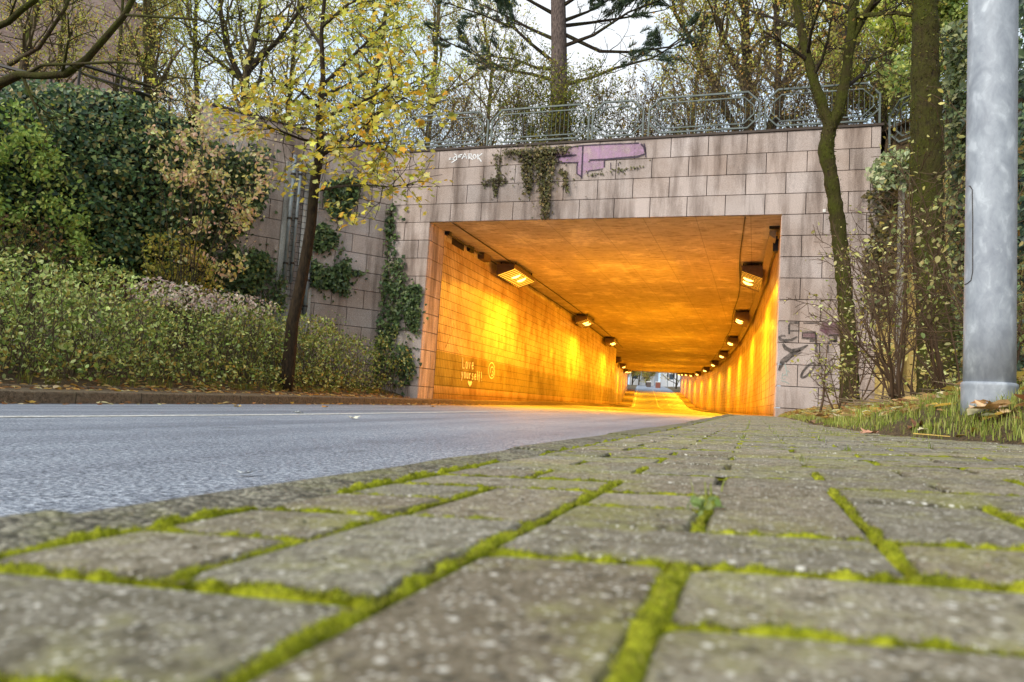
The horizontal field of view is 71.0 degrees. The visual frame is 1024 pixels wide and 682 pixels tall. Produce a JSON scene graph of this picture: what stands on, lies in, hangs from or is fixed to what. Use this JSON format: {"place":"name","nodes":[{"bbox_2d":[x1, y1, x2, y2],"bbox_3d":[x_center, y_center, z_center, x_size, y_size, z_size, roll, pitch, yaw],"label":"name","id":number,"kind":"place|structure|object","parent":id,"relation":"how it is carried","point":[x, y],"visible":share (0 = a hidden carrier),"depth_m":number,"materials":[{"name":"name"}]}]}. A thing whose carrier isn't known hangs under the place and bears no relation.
{"place":"outdoors","nodes":[
{"label":"outdoors","id":0,"kind":"place"},
{"bbox_2d":[0,345,401,395],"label":"embankment","id":1,"kind":"structure","parent":0,"point":[64,381],"depth_m":11.53,"materials":[{"name":"brown soil"}]},
{"bbox_2d":[0,98,108,329],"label":"shrub","id":2,"kind":"object","parent":1,"relation":"on","point":[38,174],"visible":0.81,"depth_m":13.76,"materials":[{"name":"green plant"}]},
{"bbox_2d":[0,213,122,343],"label":"shrub","id":3,"kind":"object","parent":1,"relation":"on","point":[10,235],"visible":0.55,"depth_m":13.26,"materials":[{"name":"green plant"}]},
{"bbox_2d":[0,0,265,151],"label":"mossy tree","id":4,"kind":"object","parent":1,"relation":"on","point":[70,70],"visible":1,"depth_m":11.60,"materials":[{"name":"brown plant"}]},
{"bbox_2d":[140,227,223,362],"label":"shrub","id":5,"kind":"object","parent":1,"relation":"on","point":[155,268],"visible":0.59,"depth_m":15.08,"materials":[{"name":"green plant"}]},
{"bbox_2d":[0,335,381,392],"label":"ground plants","id":6,"kind":"object","parent":1,"relation":"on","point":[95,365],"visible":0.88,"depth_m":11.60,"materials":[{"name":"green plant"}]},
{"bbox_2d":[0,101,395,387],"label":"retaining wall","id":7,"kind":"structure","parent":1,"relation":"on","point":[359,310],"depth_m":18.49,"materials":[{"name":"stone"}]},
{"bbox_2d":[0,62,171,110],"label":"handrail","id":8,"kind":"object","parent":7,"relation":"on","point":[80,74],"visible":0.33,"depth_m":17.80,"materials":[{"name":"metal"}]},
{"bbox_2d":[0,71,227,294],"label":"ivy","id":9,"kind":"object","parent":7,"relation":"attached to","point":[102,138],"visible":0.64,"depth_m":15.20,"materials":[{"name":"green plant"}]},
{"bbox_2d":[186,133,290,321],"bbox_3d":[-6.553,-2.731,17.346,2.690,4.491,0.495,7,-5,-34],"label":"ivy","id":10,"kind":"object","parent":7,"relation":"attached to","point":[253,271],"visible":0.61,"depth_m":17.36,"materials":[{"name":"green plant"}]},
{"bbox_2d":[282,155,296,282],"bbox_3d":[-5.612,-3.074,18.074,0.119,3.259,0.223,7,-6,-35],"label":"drainpipe","id":11,"kind":"object","parent":7,"relation":"attached to","point":[288,231],"visible":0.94,"depth_m":17.98,"materials":[{"name":"metal"}]},
{"bbox_2d":[289,157,302,282],"bbox_3d":[-5.471,-3.085,18.174,0.095,3.266,0.210,7,-6,-35],"label":"drainpipe","id":12,"kind":"object","parent":7,"relation":"attached to","point":[296,218],"visible":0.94,"depth_m":18.09,"materials":[{"name":"metal"}]},
{"bbox_2d":[313,219,344,257],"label":"ivy","id":13,"kind":"object","parent":7,"relation":"attached to","point":[325,237],"visible":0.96,"depth_m":18.50,"materials":[{"name":"green plant"}]},
{"bbox_2d":[309,251,368,302],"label":"ivy","id":14,"kind":"object","parent":7,"relation":"attached to","point":[321,277],"visible":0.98,"depth_m":18.63,"materials":[{"name":"green plant"}]},
{"bbox_2d":[318,169,364,227],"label":"ivy","id":15,"kind":"object","parent":7,"relation":"attached to","point":[344,193],"visible":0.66,"depth_m":18.78,"materials":[{"name":"green plant"}]},
{"bbox_2d":[371,193,421,394],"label":"ivy","id":16,"kind":"object","parent":7,"relation":"attached to","point":[391,289],"visible":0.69,"depth_m":19.30,"materials":[{"name":"green plant"}]},
{"bbox_2d":[123,276,276,379],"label":"flowering shrub","id":17,"kind":"object","parent":1,"relation":"on","point":[195,305],"visible":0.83,"depth_m":13.07,"materials":[{"name":"pink plant"}]},
{"bbox_2d":[17,369,388,394],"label":"grass","id":18,"kind":"structure","parent":1,"relation":"on","point":[55,380],"depth_m":11.59,"materials":[{"name":"green plant"}]},
{"bbox_2d":[0,245,416,392],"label":"hedge","id":19,"kind":"object","parent":1,"relation":"on","point":[14,320],"visible":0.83,"depth_m":12.12,"materials":[{"name":"green plant"}]},
{"bbox_2d":[142,86,280,361],"bbox_3d":[-6.412,-2.473,15.396,2.991,6.068,2.014,6,-5,-31],"label":"shrub","id":20,"kind":"object","parent":1,"relation":"on","point":[189,178],"visible":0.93,"depth_m":15.55,"materials":[{"name":"beige plant"}]},
{"bbox_2d":[0,371,493,405],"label":"leaf litter","id":21,"kind":"object","parent":1,"relation":"on","point":[147,386],"visible":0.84,"depth_m":11.52,"materials":[{"name":"brown plant"}]},
{"bbox_2d":[194,0,457,391],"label":"maple tree","id":22,"kind":"object","parent":1,"relation":"on","point":[297,299],"visible":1,"depth_m":13.47,"materials":[{"name":"yellow plant"}]},
{"bbox_2d":[0,387,634,404],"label":"footpath","id":23,"kind":"structure","parent":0,"point":[627,398],"depth_m":11.99,"materials":[{"name":"brown stone"}]},
{"bbox_2d":[0,384,399,396],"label":"kerb edging","id":24,"kind":"object","parent":23,"relation":"on","point":[84,387],"visible":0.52,"depth_m":10.99,"materials":[{"name":"concrete"}]},
{"bbox_2d":[0,385,722,516],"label":"road","id":25,"kind":"structure","parent":0,"point":[75,464],"depth_m":3.09,"materials":[{"name":"grey asphalt"}]},
{"bbox_2d":[0,390,634,406],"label":"kerb","id":26,"kind":"structure","parent":25,"relation":"on","point":[44,397],"depth_m":10.99,"materials":[{"name":"grey concrete"}]},
{"bbox_2d":[0,391,662,416],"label":"lane marking","id":27,"kind":"object","parent":25,"relation":"on","point":[257,414],"visible":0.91,"depth_m":6.47,"materials":[{"name":"paint"}]},
{"bbox_2d":[0,392,732,552],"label":"kerb","id":28,"kind":"structure","parent":25,"relation":"on","point":[26,529],"depth_m":0.61,"materials":[{"name":"concrete"}]},
{"bbox_2d":[0,415,1023,681],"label":"pavement","id":29,"kind":"structure","parent":0,"point":[546,621],"depth_m":0.32,"materials":[{"name":"grey stone"}]},
{"bbox_2d":[0,416,1023,681],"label":"moss","id":30,"kind":"object","parent":29,"relation":"on","point":[320,638],"visible":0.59,"depth_m":0.33,"materials":[{"name":"green plant"}]},
{"bbox_2d":[45,426,1023,666],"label":"grit","id":31,"kind":"object","parent":29,"relation":"on","point":[710,624],"visible":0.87,"depth_m":0.36,"materials":[{"name":"grey stone"}]},
{"bbox_2d":[687,495,725,515],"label":"weed","id":32,"kind":"object","parent":29,"relation":"on","point":[698,502],"visible":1,"depth_m":0.54,"materials":[{"name":"green plant"}]},
{"bbox_2d":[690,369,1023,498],"bbox_3d":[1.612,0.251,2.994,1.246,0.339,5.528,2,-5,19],"label":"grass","id":33,"kind":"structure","parent":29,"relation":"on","point":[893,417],"depth_m":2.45,"materials":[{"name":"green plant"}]},
{"bbox_2d":[136,0,1023,407],"label":"sky","id":34,"kind":"structure","parent":0,"point":[543,19],"materials":[{"name":"white"}]},
{"bbox_2d":[182,77,1018,342],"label":"hilltop","id":35,"kind":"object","parent":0,"point":[898,127],"depth_m":16.72,"materials":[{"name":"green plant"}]},
{"bbox_2d":[0,0,91,91],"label":"tree","id":36,"kind":"object","parent":35,"relation":"on","point":[27,48],"visible":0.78,"depth_m":22.14,"materials":[{"name":"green plant"}]},
{"bbox_2d":[0,0,115,89],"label":"tree","id":37,"kind":"object","parent":35,"relation":"on","point":[77,19],"visible":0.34,"depth_m":24.14,"materials":[{"name":"brown plant"}]},
{"bbox_2d":[0,0,153,91],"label":"brick building","id":38,"kind":"structure","parent":35,"relation":"on","point":[107,3],"depth_m":34.88,"materials":[{"name":"brick"}]},
{"bbox_2d":[46,0,198,111],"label":"tree","id":39,"kind":"object","parent":35,"relation":"on","point":[120,52],"visible":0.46,"depth_m":24.63,"materials":[{"name":"brown plant"}]},
{"bbox_2d":[88,0,200,101],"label":"tree","id":40,"kind":"object","parent":35,"relation":"on","point":[157,48],"visible":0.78,"depth_m":25.14,"materials":[{"name":"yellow plant"}]},
{"bbox_2d":[92,0,269,114],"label":"tree","id":41,"kind":"object","parent":35,"relation":"on","point":[197,64],"visible":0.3,"depth_m":30.97,"materials":[{"name":"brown plant"}]},
{"bbox_2d":[131,48,249,118],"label":"shrub","id":42,"kind":"object","parent":35,"relation":"on","point":[192,109],"visible":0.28,"depth_m":20.98,"materials":[{"name":"brown plant"}]},
{"bbox_2d":[164,62,294,119],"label":"shrub","id":43,"kind":"object","parent":35,"relation":"on","point":[222,104],"visible":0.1,"depth_m":22.13,"materials":[{"name":"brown plant"}]},
{"bbox_2d":[141,0,352,109],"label":"tree","id":44,"kind":"object","parent":35,"relation":"on","point":[265,49],"visible":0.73,"depth_m":28.10,"materials":[{"name":"yellow plant"}]},
{"bbox_2d":[226,79,330,131],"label":"shrub","id":45,"kind":"object","parent":35,"relation":"on","point":[270,110],"visible":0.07,"depth_m":21.96,"materials":[{"name":"brown plant"}]},
{"bbox_2d":[236,0,367,131],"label":"tree","id":46,"kind":"object","parent":35,"relation":"on","point":[292,65],"visible":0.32,"depth_m":31.81,"materials":[{"name":"brown plant"}]},
{"bbox_2d":[290,53,386,142],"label":"shrub","id":47,"kind":"object","parent":35,"relation":"on","point":[303,123],"visible":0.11,"depth_m":22.37,"materials":[{"name":"brown plant"}]},
{"bbox_2d":[296,52,459,150],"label":"shrub","id":48,"kind":"object","parent":35,"relation":"on","point":[392,116],"visible":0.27,"depth_m":22.14,"materials":[{"name":"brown plant"}]},
{"bbox_2d":[314,0,478,141],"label":"tree","id":49,"kind":"object","parent":35,"relation":"on","point":[402,32],"visible":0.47,"depth_m":27.12,"materials":[{"name":"yellow plant"}]},
{"bbox_2d":[381,75,517,149],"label":"shrub","id":50,"kind":"object","parent":35,"relation":"on","point":[452,127],"visible":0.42,"depth_m":21.47,"materials":[{"name":"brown plant"}]},
{"bbox_2d":[381,0,526,148],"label":"tree","id":51,"kind":"object","parent":35,"relation":"on","point":[438,16],"visible":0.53,"depth_m":30.88,"materials":[{"name":"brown plant"}]},
{"bbox_2d":[395,39,552,148],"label":"shrub","id":52,"kind":"object","parent":35,"relation":"on","point":[471,106],"visible":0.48,"depth_m":20.66,"materials":[{"name":"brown plant"}]},
{"bbox_2d":[424,0,541,144],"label":"tree","id":53,"kind":"object","parent":35,"relation":"on","point":[485,39],"visible":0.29,"depth_m":33.11,"materials":[{"name":"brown plant"}]},
{"bbox_2d":[451,0,626,143],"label":"shrub","id":54,"kind":"object","parent":35,"relation":"on","point":[515,80],"visible":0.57,"depth_m":20.09,"materials":[{"name":"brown plant"}]},
{"bbox_2d":[422,0,716,141],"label":"pine tree","id":55,"kind":"object","parent":35,"relation":"on","point":[558,36],"visible":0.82,"depth_m":22.51,"materials":[{"name":"green plant"}]},
{"bbox_2d":[505,55,693,142],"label":"shrub","id":56,"kind":"object","parent":35,"relation":"on","point":[569,127],"visible":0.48,"depth_m":19.65,"materials":[{"name":"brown plant"}]},
{"bbox_2d":[536,37,689,140],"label":"shrub","id":57,"kind":"object","parent":35,"relation":"on","point":[620,112],"visible":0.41,"depth_m":19.57,"materials":[{"name":"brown plant"}]},
{"bbox_2d":[560,13,732,137],"bbox_3d":[3.734,-6.321,19.602,4.667,3.419,3.684,2,-5,19],"label":"shrub","id":58,"kind":"object","parent":35,"relation":"on","point":[672,123],"visible":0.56,"depth_m":18.85,"materials":[{"name":"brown plant"}]},
{"bbox_2d":[619,0,740,133],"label":"tree","id":59,"kind":"object","parent":35,"relation":"on","point":[680,65],"visible":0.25,"depth_m":28.91,"materials":[{"name":"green plant"}]},
{"bbox_2d":[643,0,740,130],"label":"tree","id":60,"kind":"object","parent":35,"relation":"on","point":[683,10],"visible":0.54,"depth_m":22.15,"materials":[{"name":"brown plant"}]},
{"bbox_2d":[664,4,808,132],"bbox_3d":[6.017,-6.482,18.747,3.831,3.800,3.680,7,-6,-38],"label":"shrub","id":61,"kind":"object","parent":35,"relation":"on","point":[711,121],"visible":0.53,"depth_m":18.27,"materials":[{"name":"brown plant"}]},
{"bbox_2d":[678,0,826,130],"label":"tree","id":62,"kind":"object","parent":35,"relation":"on","point":[719,23],"visible":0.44,"depth_m":21.20,"materials":[{"name":"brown plant"}]},
{"bbox_2d":[705,0,848,128],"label":"tree","id":63,"kind":"object","parent":35,"relation":"on","point":[807,18],"visible":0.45,"depth_m":19.85,"materials":[{"name":"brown plant"}]},
{"bbox_2d":[721,13,883,129],"bbox_3d":[6.963,-6.329,17.369,3.639,3.484,3.375,2,-5,19],"label":"shrub","id":64,"kind":"object","parent":35,"relation":"on","point":[782,102],"visible":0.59,"depth_m":17.25,"materials":[{"name":"brown plant"}]},
{"bbox_2d":[777,0,887,124],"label":"tree","id":65,"kind":"object","parent":35,"relation":"on","point":[796,38],"visible":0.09,"depth_m":21.68,"materials":[{"name":"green plant"}]},
{"bbox_2d":[765,4,910,129],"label":"shrub","id":66,"kind":"object","parent":35,"relation":"on","point":[853,86],"visible":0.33,"depth_m":16.75,"materials":[{"name":"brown plant"}]},
{"bbox_2d":[799,0,911,158],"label":"tree","id":67,"kind":"object","parent":35,"relation":"on","point":[903,40],"visible":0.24,"depth_m":17.45,"materials":[{"name":"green plant"}]},
{"bbox_2d":[812,0,1023,147],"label":"tree","id":68,"kind":"object","parent":35,"relation":"on","point":[878,48],"visible":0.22,"depth_m":16.74,"materials":[{"name":"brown plant"}]},
{"bbox_2d":[862,0,1021,108],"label":"tree","id":69,"kind":"object","parent":35,"relation":"on","point":[952,10],"visible":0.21,"depth_m":14.59,"materials":[{"name":"green plant"}]},
{"bbox_2d":[378,123,883,415],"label":"tunnel","id":70,"kind":"structure","parent":0,"point":[641,265],"depth_m":19.50,"materials":[{"name":"tile"}]},
{"bbox_2d":[398,278,428,347],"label":"ivy","id":71,"kind":"object","parent":70,"relation":"attached to","point":[411,310],"visible":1,"depth_m":19.10,"materials":[{"name":"green plant"}]},
{"bbox_2d":[401,111,489,147],"bbox_3d":[-1.832,-5.694,19.557,2.620,1.026,0.100,2,-5,19],"label":"railing panel","id":72,"kind":"object","parent":70,"relation":"on","point":[486,135],"visible":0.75,"depth_m":19.45,"materials":[{"name":"grey metal"}]},
{"bbox_2d":[481,146,512,199],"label":"ivy","id":73,"kind":"object","parent":70,"relation":"attached to","point":[494,188],"visible":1,"depth_m":18.77,"materials":[{"name":"green plant"}]},
{"bbox_2d":[496,262,535,287],"bbox_3d":[0.161,-2.313,25.202,0.660,0.508,2.660,2,-5,17],"label":"floodlight","id":74,"kind":"object","parent":70,"relation":"attached to","point":[515,274],"visible":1,"depth_m":24.75,"materials":[{"name":"metal"}]},
{"bbox_2d":[490,103,589,144],"bbox_3d":[0.708,-5.603,18.690,2.730,1.026,0.100,2,-5,19],"label":"railing panel","id":75,"kind":"object","parent":70,"relation":"on","point":[536,107],"visible":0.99,"depth_m":18.68,"materials":[{"name":"grey metal"}]},
{"bbox_2d":[496,129,586,224],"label":"ivy","id":76,"kind":"object","parent":70,"relation":"hanging from","point":[545,152],"visible":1,"depth_m":18.29,"materials":[{"name":"green plant"}]},
{"bbox_2d":[575,314,594,327],"bbox_3d":[3.897,-1.044,38.233,0.660,0.508,2.660,2,-5,15],"label":"floodlight","id":77,"kind":"object","parent":70,"relation":"attached to","point":[584,321],"visible":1,"depth_m":37.48,"materials":[{"name":"metal"}]},
{"bbox_2d":[591,99,644,139],"bbox_3d":[2.652,-5.533,18.027,1.380,1.025,0.100,2,-5,19],"label":"railing panel","id":78,"kind":"object","parent":70,"relation":"on","point":[617,101],"visible":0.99,"depth_m":18.02,"materials":[{"name":"grey metal"}]},
{"bbox_2d":[647,91,760,135],"bbox_3d":[4.614,-5.463,17.357,2.690,1.026,0.100,2,-5,19],"label":"railing panel","id":79,"kind":"object","parent":70,"relation":"on","point":[701,95],"visible":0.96,"depth_m":17.34,"materials":[{"name":"grey metal"}]},
{"bbox_2d":[694,230,775,375],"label":"cable tray","id":80,"kind":"object","parent":70,"relation":"attached to","point":[769,249],"visible":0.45,"depth_m":23.61,"materials":[{"name":"grey metal"}]},
{"bbox_2d":[733,310,749,327],"bbox_3d":[10.605,-1.021,33.208,0.660,0.508,2.660,2,-5,16],"label":"floodlight","id":81,"kind":"object","parent":70,"relation":"attached to","point":[742,319],"visible":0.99,"depth_m":32.19,"materials":[{"name":"metal"}]},
{"bbox_2d":[740,264,762,291],"bbox_3d":[7.643,-2.020,22.963,0.660,0.508,2.660,2,-5,17],"label":"floodlight","id":82,"kind":"object","parent":70,"relation":"attached to","point":[751,276],"visible":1,"depth_m":22.14,"materials":[{"name":"metal"}]},
{"bbox_2d":[764,82,880,129],"bbox_3d":[7.106,-5.374,16.506,2.520,1.026,0.100,2,-5,19],"label":"railing panel","id":83,"kind":"object","parent":70,"relation":"on","point":[878,110],"visible":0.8,"depth_m":16.55,"materials":[{"name":"grey metal"}]},
{"bbox_2d":[778,367,1023,444],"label":"grass bank","id":84,"kind":"structure","parent":0,"point":[895,431],"depth_m":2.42,"materials":[{"name":"plant"}]},
{"bbox_2d":[734,0,966,402],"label":"mossy tree","id":85,"kind":"object","parent":84,"relation":"on","point":[830,120],"visible":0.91,"depth_m":11.84,"materials":[{"name":"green plant"}]},
{"bbox_2d":[809,333,899,413],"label":"shrub","id":86,"kind":"object","parent":84,"relation":"on","point":[839,367],"visible":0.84,"depth_m":6.10,"materials":[{"name":"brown plant"}]},
{"bbox_2d":[780,195,963,400],"bbox_3d":[2.423,-0.252,4.644,1.290,1.371,1.366,2,-5,19],"label":"shrub","id":87,"kind":"object","parent":84,"relation":"on","point":[896,387],"visible":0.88,"depth_m":4.61,"materials":[{"name":"brown plant"}]},
{"bbox_2d":[786,218,962,402],"bbox_3d":[4.198,-0.308,8.098,2.077,2.168,1.769,2,-5,19],"label":"shrub","id":88,"kind":"object","parent":84,"relation":"on","point":[844,344],"visible":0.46,"depth_m":8.26,"materials":[{"name":"brown plant"}]},
{"bbox_2d":[811,381,959,409],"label":"dead twigs","id":89,"kind":"object","parent":84,"relation":"on","point":[879,399],"visible":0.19,"depth_m":5.21,"materials":[{"name":"brown plant"}]},
{"bbox_2d":[814,98,965,398],"bbox_3d":[4.289,-0.845,7.818,2.034,3.132,1.684,6,-5,-27],"label":"shrub","id":90,"kind":"object","parent":84,"relation":"on","point":[879,197],"visible":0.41,"depth_m":7.56,"materials":[{"name":"brown plant"}]},
{"bbox_2d":[894,181,906,382],"bbox_3d":[7.995,-1.225,14.812,0.180,4.176,0.180,2,-5,19],"label":"concrete post","id":91,"kind":"object","parent":84,"relation":"on","point":[899,244],"visible":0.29,"depth_m":14.82,"materials":[{"name":"grey concrete"}]},
{"bbox_2d":[780,368,1023,419],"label":"leaf litter","id":92,"kind":"object","parent":84,"relation":"on","point":[1020,374],"visible":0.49,"depth_m":3.29,"materials":[{"name":"brown plant"}]},
{"bbox_2d":[878,343,962,395],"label":"shrub","id":93,"kind":"object","parent":84,"relation":"on","point":[933,384],"visible":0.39,"depth_m":6.38,"materials":[{"name":"green plant"}]},
{"bbox_2d":[838,85,1023,391],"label":"shrub","id":94,"kind":"object","parent":84,"relation":"on","point":[938,372],"visible":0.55,"depth_m":4.92,"materials":[{"name":"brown plant"}]},
{"bbox_2d":[903,0,961,394],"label":"mossy tree","id":95,"kind":"object","parent":84,"relation":"on","point":[925,66],"visible":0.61,"depth_m":7.53,"materials":[{"name":"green plant"}]},
{"bbox_2d":[860,187,1023,381],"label":"shrub","id":96,"kind":"object","parent":84,"relation":"on","point":[1020,327],"visible":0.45,"depth_m":4.11,"materials":[{"name":"brown plant"}]},
{"bbox_2d":[874,132,1023,398],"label":"retaining wall","id":97,"kind":"structure","parent":84,"relation":"on","point":[907,368],"depth_m":14.93,"materials":[{"name":"concrete"}]},
{"bbox_2d":[856,187,897,327],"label":"ivy","id":98,"kind":"object","parent":97,"relation":"attached to","point":[877,228],"visible":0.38,"depth_m":15.22,"materials":[{"name":"green plant"}]},
{"bbox_2d":[864,144,910,199],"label":"ivy","id":99,"kind":"object","parent":97,"relation":"attached to","point":[879,174],"visible":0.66,"depth_m":14.88,"materials":[{"name":"green plant"}]},
{"bbox_2d":[939,14,967,386],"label":"ivy","id":100,"kind":"object","parent":97,"relation":"attached to","point":[957,124],"visible":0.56,"depth_m":13.25,"materials":[{"name":"green plant"}]},
{"bbox_2d":[1017,0,1023,371],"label":"ivy","id":101,"kind":"object","parent":97,"relation":"attached to","point":[1020,238],"visible":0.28,"depth_m":11.24,"materials":[{"name":"green plant"}]},
{"bbox_2d":[968,400,1005,408],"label":"fallen leaf","id":102,"kind":"object","parent":84,"relation":"on","point":[988,405],"visible":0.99,"depth_m":2.26,"materials":[{"name":"beige plant"}]},
{"bbox_2d":[960,0,1018,414],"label":"lamp post","id":103,"kind":"object","parent":84,"relation":"on","point":[990,301],"visible":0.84,"depth_m":2.44,"materials":[{"name":"metal"}]},
{"bbox_2d":[884,82,1023,172],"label":"slope","id":104,"kind":"structure","parent":0,"point":[905,144],"depth_m":15.68,"materials":[{"name":"green plant"}]},
{"bbox_2d":[886,84,950,151],"bbox_3d":[8.576,-4.755,15.140,0.140,1.081,1.640,5,-5,-19],"label":"railing panel","id":105,"kind":"object","parent":104,"relation":"on","point":[890,115],"visible":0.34,"depth_m":15.63,"materials":[{"name":"grey metal"}]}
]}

